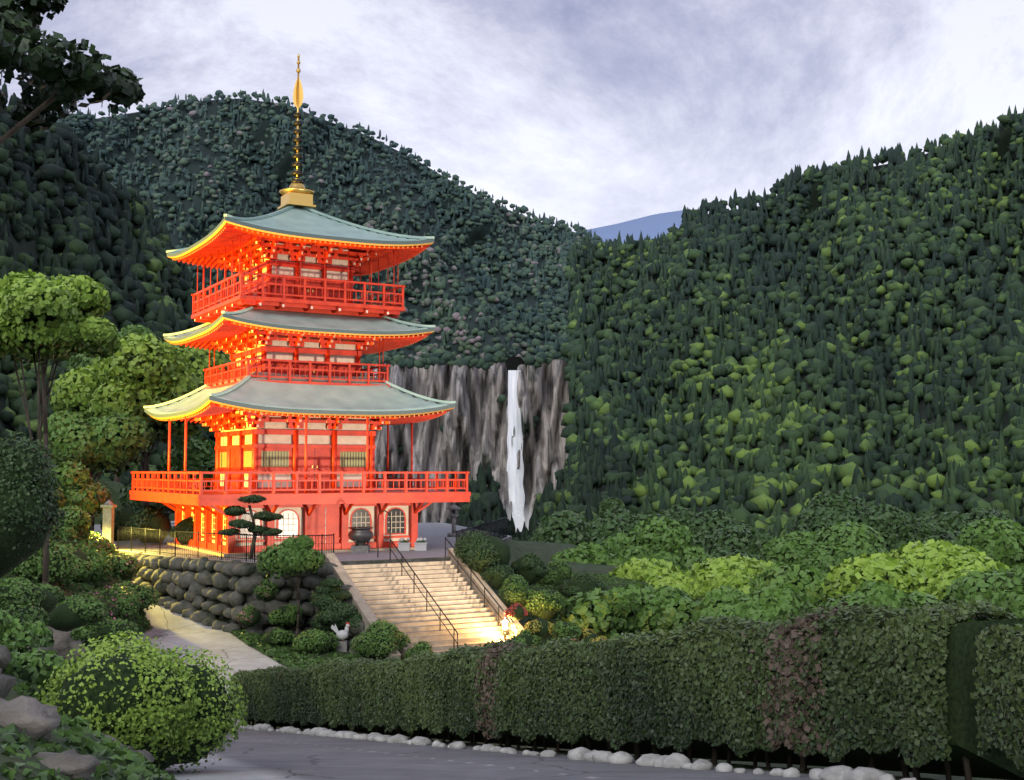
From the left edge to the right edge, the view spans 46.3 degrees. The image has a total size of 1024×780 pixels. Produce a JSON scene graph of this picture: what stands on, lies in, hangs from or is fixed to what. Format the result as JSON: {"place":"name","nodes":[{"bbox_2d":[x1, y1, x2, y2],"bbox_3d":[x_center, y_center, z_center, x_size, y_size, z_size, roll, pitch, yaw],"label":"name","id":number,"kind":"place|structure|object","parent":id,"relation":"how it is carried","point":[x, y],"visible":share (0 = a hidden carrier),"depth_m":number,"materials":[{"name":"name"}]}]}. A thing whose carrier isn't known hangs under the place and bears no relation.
{"place":"outdoors","nodes":[
{"label":"outdoors","id":0,"kind":"place"},
{"bbox_2d":[0,105,215,512],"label":"slope","id":1,"kind":"structure","parent":0,"point":[25,246],"depth_m":447.87,"materials":[{"name":"green plant"}]},
{"bbox_2d":[0,82,230,520],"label":"forest","id":2,"kind":"object","parent":1,"relation":"on","point":[31,206],"visible":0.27,"depth_m":457.18,"materials":[{"name":"green plant"}]},
{"bbox_2d":[81,532,267,620],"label":"leaves","id":3,"kind":"object","parent":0,"point":[149,588],"visible":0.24,"depth_m":47.84,"materials":[{"name":"green plant"}]},
{"bbox_2d":[38,89,607,376],"bbox_3d":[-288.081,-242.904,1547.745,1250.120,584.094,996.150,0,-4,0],"label":"mountain forest","id":4,"kind":"object","parent":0,"point":[534,249],"visible":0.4,"depth_m":1665.49,"materials":[{"name":"green plant"}]},
{"bbox_2d":[363,359,568,530],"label":"cliff rock","id":5,"kind":"object","parent":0,"point":[474,421],"visible":0.41,"depth_m":976.73,"materials":[{"name":"grey stone"}]},
{"bbox_2d":[363,350,568,470],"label":"cliff vegetation","id":6,"kind":"object","parent":5,"relation":"on","point":[486,361],"visible":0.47,"depth_m":986.05,"materials":[{"name":"green plant"}]},
{"bbox_2d":[505,357,523,372],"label":"waterfall notch","id":7,"kind":"object","parent":5,"relation":"attached to","point":[513,363],"visible":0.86,"depth_m":988.75,"materials":[{"name":"black stone"}]},
{"bbox_2d":[507,370,524,520],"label":"waterfall water","id":8,"kind":"structure","parent":5,"relation":"on","point":[516,488],"depth_m":953.03,"materials":[{"name":"white liquid"}]},
{"bbox_2d":[513,518,526,531],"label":"waterfall base","id":9,"kind":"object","parent":5,"relation":"attached to","point":[518,522],"depth_m":925.17,"materials":[{"name":"white liquid"}]},
{"bbox_2d":[0,466,1002,779],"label":"ground","id":10,"kind":"structure","parent":0,"point":[254,754],"depth_m":14.81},
{"bbox_2d":[0,537,188,779],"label":"ground cover plants","id":11,"kind":"object","parent":10,"relation":"on","point":[75,733],"visible":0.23,"depth_m":8.76,"materials":[{"name":"green plant"}]},
{"bbox_2d":[0,626,411,779],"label":"garden rocks","id":12,"kind":"object","parent":10,"relation":"on","point":[35,718],"visible":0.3,"depth_m":7.78,"materials":[{"name":"grey stone"}]},
{"bbox_2d":[119,552,382,659],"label":"retaining wall boulders","id":13,"kind":"object","parent":10,"relation":"on","point":[171,578],"visible":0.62,"depth_m":49.80,"materials":[{"name":"grey stone"}]},
{"bbox_2d":[94,523,511,630],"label":"stone terrace","id":14,"kind":"structure","parent":10,"relation":"on","point":[434,534],"depth_m":54.96,"materials":[{"name":"grey stone"}]},
{"bbox_2d":[129,54,470,556],"bbox_3d":[-10.920,-4.683,60.450,13.100,25.055,13.100,2,-4,-30],"label":"pagoda","id":15,"kind":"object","parent":14,"relation":"on","point":[294,407],"visible":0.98,"depth_m":57.32,"materials":[{"name":"wood"}]},
{"bbox_2d":[100,500,506,651],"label":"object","id":16,"kind":"object","parent":10,"relation":"on","point":[360,537],"visible":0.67,"depth_m":55.57,"materials":[{"name":"grey metal"}]},
{"bbox_2d":[324,510,535,659],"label":"stairs","id":17,"kind":"structure","parent":10,"relation":"on","point":[453,602],"depth_m":48.92,"materials":[{"name":"stone"}]},
{"bbox_2d":[501,617,508,638],"bbox_3d":[-0.284,9.516,47.807,0.346,0.915,0.400,0,-4,0],"label":"stair lantern","id":18,"kind":"object","parent":17,"relation":"on","point":[504,621],"visible":0.97,"depth_m":47.73,"materials":[{"name":"grey metal"}]},
{"bbox_2d":[228,572,654,668],"bbox_3d":[-2.072,11.309,50.355,20.396,5.968,22.210,0,-4,0],"label":"garden ground cover","id":19,"kind":"object","parent":10,"relation":"on","point":[289,656],"visible":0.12,"depth_m":45.80,"materials":[{"name":"green plant"}]},
{"bbox_2d":[0,84,887,636],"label":"trees","id":20,"kind":"object","parent":10,"relation":"on","point":[42,402],"visible":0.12,"depth_m":36.02,"materials":[{"name":"brown plant"}]},
{"bbox_2d":[0,0,1019,641],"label":"foliage","id":21,"kind":"object","parent":20,"relation":"on","point":[716,534],"depth_m":51.31,"materials":[{"name":"green plant"}]},
{"bbox_2d":[0,269,1009,772],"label":"bright leaves","id":22,"kind":"object","parent":10,"relation":"on","point":[932,567],"visible":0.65,"depth_m":37.55,"materials":[{"name":"green plant"}]},
{"bbox_2d":[0,0,1019,769],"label":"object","id":23,"kind":"object","parent":10,"relation":"on","point":[64,618],"visible":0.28,"depth_m":22.25,"materials":[{"name":"green plant"}]},
{"bbox_2d":[0,323,1023,732],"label":"foliage leaves","id":24,"kind":"object","parent":10,"relation":"on","point":[634,607],"visible":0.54,"depth_m":49.60,"materials":[{"name":"green plant"}]},
{"bbox_2d":[234,722,915,779],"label":"kerb stones","id":25,"kind":"object","parent":10,"relation":"on","point":[682,761],"visible":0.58,"depth_m":13.87,"materials":[{"name":"grey stone"}]},
{"bbox_2d":[229,597,1023,771],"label":"hedge leaves","id":26,"kind":"object","parent":10,"relation":"on","point":[999,642],"visible":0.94,"depth_m":13.29,"materials":[{"name":"green plant"}]},
{"bbox_2d":[465,602,860,762],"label":"hedge dry twigs","id":27,"kind":"object","parent":26,"relation":"in","point":[788,643],"visible":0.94,"depth_m":11.98,"materials":[{"name":"brown plant"}]},
{"bbox_2d":[243,618,1023,779],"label":"hedge trunks","id":28,"kind":"object","parent":10,"relation":"on","point":[967,762],"visible":0.15,"depth_m":11.69,"materials":[{"name":"brown plant"}]},
{"bbox_2d":[990,651,1023,754],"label":"hedge","id":29,"kind":"object","parent":10,"relation":"on","point":[997,750],"visible":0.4,"depth_m":9.67,"materials":[{"name":"green plant"}]},
{"bbox_2d":[0,0,1023,231],"label":"sky","id":30,"kind":"structure","parent":0,"point":[592,114],"materials":[{"name":"grey"}]},
{"bbox_2d":[470,483,626,522],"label":"slope","id":31,"kind":"structure","parent":0,"point":[602,488],"depth_m":404.19,"materials":[{"name":"green plant"}]},
{"bbox_2d":[437,419,632,540],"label":"forest","id":32,"kind":"object","parent":31,"relation":"on","point":[612,468],"visible":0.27,"depth_m":374.16,"materials":[{"name":"green plant"}]},
{"bbox_2d":[524,620,606,641],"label":"shrubs","id":33,"kind":"object","parent":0,"point":[550,630],"visible":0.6,"depth_m":46.21,"materials":[{"name":"plant"}]},
{"bbox_2d":[583,210,682,243],"bbox_3d":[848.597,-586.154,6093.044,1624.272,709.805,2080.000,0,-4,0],"label":"distant mountain","id":34,"kind":"structure","parent":0,"point":[653,226],"depth_m":5959.78,"materials":[{"name":"blue"}]},
{"bbox_2d":[559,104,1023,536],"bbox_3d":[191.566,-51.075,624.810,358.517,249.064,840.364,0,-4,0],"label":"mountain terrain","id":35,"kind":"structure","parent":0,"point":[1003,144],"depth_m":563.87,"materials":[{"name":"green plant"}]},
{"bbox_2d":[573,111,1023,269],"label":"ridge trees","id":36,"kind":"object","parent":35,"relation":"on","point":[787,188],"visible":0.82,"depth_m":761.46,"materials":[{"name":"green plant"}]}
]}

